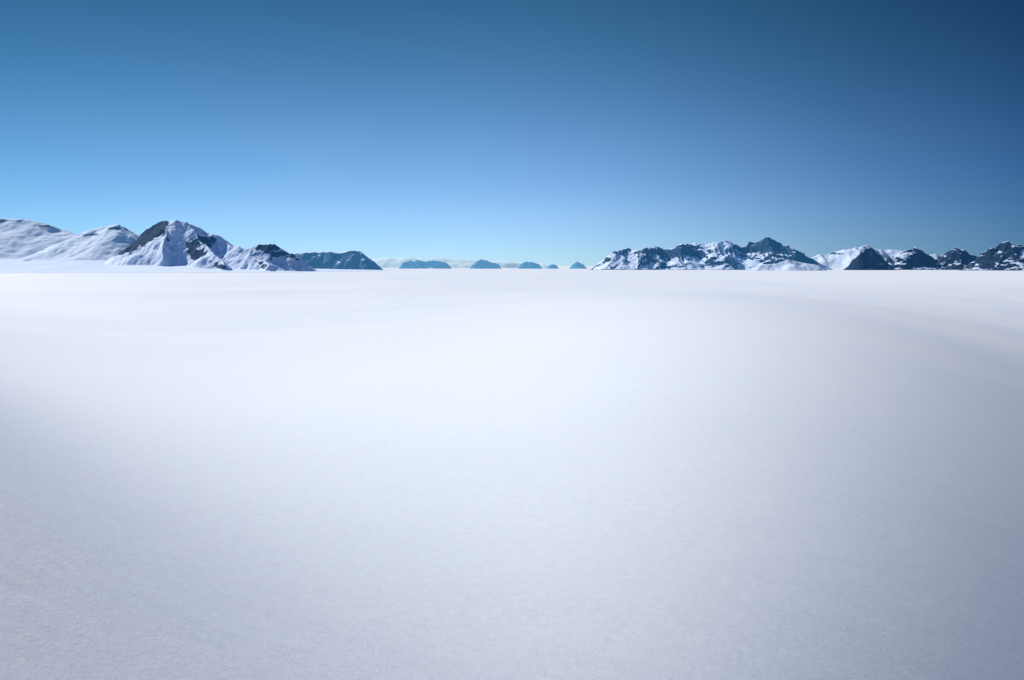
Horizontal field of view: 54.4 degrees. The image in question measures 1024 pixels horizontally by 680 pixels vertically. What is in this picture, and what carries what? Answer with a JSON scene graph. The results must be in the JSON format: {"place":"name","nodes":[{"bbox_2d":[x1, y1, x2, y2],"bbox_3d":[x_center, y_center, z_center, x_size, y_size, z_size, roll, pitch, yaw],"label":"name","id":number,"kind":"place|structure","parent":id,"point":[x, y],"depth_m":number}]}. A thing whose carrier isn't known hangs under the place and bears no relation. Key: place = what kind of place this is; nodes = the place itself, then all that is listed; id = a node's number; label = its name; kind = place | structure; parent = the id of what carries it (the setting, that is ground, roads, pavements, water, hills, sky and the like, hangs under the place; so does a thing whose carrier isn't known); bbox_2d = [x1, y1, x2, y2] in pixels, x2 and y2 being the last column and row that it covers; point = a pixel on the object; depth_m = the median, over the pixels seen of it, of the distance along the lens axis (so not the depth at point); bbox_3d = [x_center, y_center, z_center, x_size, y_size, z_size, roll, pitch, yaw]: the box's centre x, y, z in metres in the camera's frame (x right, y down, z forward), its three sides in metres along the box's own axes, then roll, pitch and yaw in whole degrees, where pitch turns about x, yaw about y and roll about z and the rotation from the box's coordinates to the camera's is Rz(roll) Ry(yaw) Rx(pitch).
{"place":"outdoors","nodes":[
{"label":"outdoors","id":0,"kind":"place"},
{"bbox_2d":[0,224,375,272],"bbox_3d":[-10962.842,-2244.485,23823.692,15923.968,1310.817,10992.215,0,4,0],"label":"snow hill","id":1,"kind":"structure","parent":0,"point":[91,250],"depth_m":25644.55},
{"bbox_2d":[0,218,391,272],"bbox_3d":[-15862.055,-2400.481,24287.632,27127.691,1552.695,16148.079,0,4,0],"label":"snow hill","id":2,"kind":"structure","parent":0,"point":[21,239],"depth_m":27694.89},
{"bbox_2d":[101,220,304,272],"bbox_3d":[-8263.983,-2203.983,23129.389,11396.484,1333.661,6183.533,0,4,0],"label":"mountain","id":3,"kind":"structure","parent":0,"point":[176,246],"depth_m":23843.79},
{"bbox_2d":[226,244,316,270],"bbox_3d":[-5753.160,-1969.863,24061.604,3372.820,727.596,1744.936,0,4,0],"label":"mountain","id":4,"kind":"structure","parent":0,"point":[276,257],"depth_m":23945.90},
{"bbox_2d":[294,250,382,269],"bbox_3d":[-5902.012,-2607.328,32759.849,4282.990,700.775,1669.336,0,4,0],"label":"mountain","id":5,"kind":"structure","parent":0,"point":[354,259],"depth_m":32500.25},
{"bbox_2d":[398,260,451,268],"bbox_3d":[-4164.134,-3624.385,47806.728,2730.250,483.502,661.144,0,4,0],"label":"distant mountain","id":6,"kind":"structure","parent":0,"point":[419,264],"depth_m":47706.19},
{"bbox_2d":[371,258,549,267],"bbox_3d":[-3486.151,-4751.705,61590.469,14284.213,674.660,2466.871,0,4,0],"label":"distant snow plateau","id":7,"kind":"structure","parent":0,"point":[398,262],"depth_m":61201.93},
{"bbox_2d":[470,259,500,268],"bbox_3d":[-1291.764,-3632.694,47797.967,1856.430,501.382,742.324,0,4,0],"label":"distant mountain","id":8,"kind":"structure","parent":0,"point":[481,264],"depth_m":47707.97},
{"bbox_2d":[0,266,1023,679],"bbox_3d":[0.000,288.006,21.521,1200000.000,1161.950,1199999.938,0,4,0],"label":"snow field","id":9,"kind":"structure","parent":0,"point":[564,472],"depth_m":714.90},
{"bbox_2d":[0,0,1023,265],"label":"sky","id":10,"kind":"structure","parent":0,"point":[556,132]},
{"bbox_2d":[517,261,541,268],"bbox_3d":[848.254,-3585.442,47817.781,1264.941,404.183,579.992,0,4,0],"label":"distant mountain","id":11,"kind":"structure","parent":0,"point":[528,265],"depth_m":47682.19},
{"bbox_2d":[546,264,558,268],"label":"distant mountain","id":12,"kind":"structure","parent":0,"point":[551,266],"depth_m":47724.23},
{"bbox_2d":[569,261,586,268],"bbox_3d":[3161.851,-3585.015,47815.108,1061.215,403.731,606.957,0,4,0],"label":"distant mountain","id":13,"kind":"structure","parent":0,"point":[576,265],"depth_m":47727.07},
{"bbox_2d":[590,237,832,269],"bbox_3d":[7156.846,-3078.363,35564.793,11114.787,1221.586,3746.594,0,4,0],"label":"mountain range","id":14,"kind":"structure","parent":0,"point":[724,255],"depth_m":35298.52},
{"bbox_2d":[751,260,826,270],"bbox_3d":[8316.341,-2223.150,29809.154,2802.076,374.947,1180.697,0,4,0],"label":"snow hill","id":15,"kind":"structure","parent":0,"point":[788,265],"depth_m":29698.66},
{"bbox_2d":[844,246,894,269],"bbox_3d":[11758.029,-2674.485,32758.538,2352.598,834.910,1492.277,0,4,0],"label":"mountain","id":16,"kind":"structure","parent":0,"point":[868,258],"depth_m":32579.77},
{"bbox_2d":[812,245,938,268],"bbox_3d":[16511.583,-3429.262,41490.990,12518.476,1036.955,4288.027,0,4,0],"label":"snow hill","id":17,"kind":"structure","parent":0,"point":[842,259],"depth_m":41497.39},
{"bbox_2d":[885,247,976,269],"bbox_3d":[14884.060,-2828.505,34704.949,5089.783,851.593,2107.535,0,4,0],"label":"mountain","id":18,"kind":"structure","parent":0,"point":[915,258],"depth_m":34433.85},
{"bbox_2d":[960,241,1023,270],"bbox_3d":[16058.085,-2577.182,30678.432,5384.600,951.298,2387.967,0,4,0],"label":"mountain","id":19,"kind":"structure","parent":0,"point":[1006,256],"depth_m":30402.97}
]}

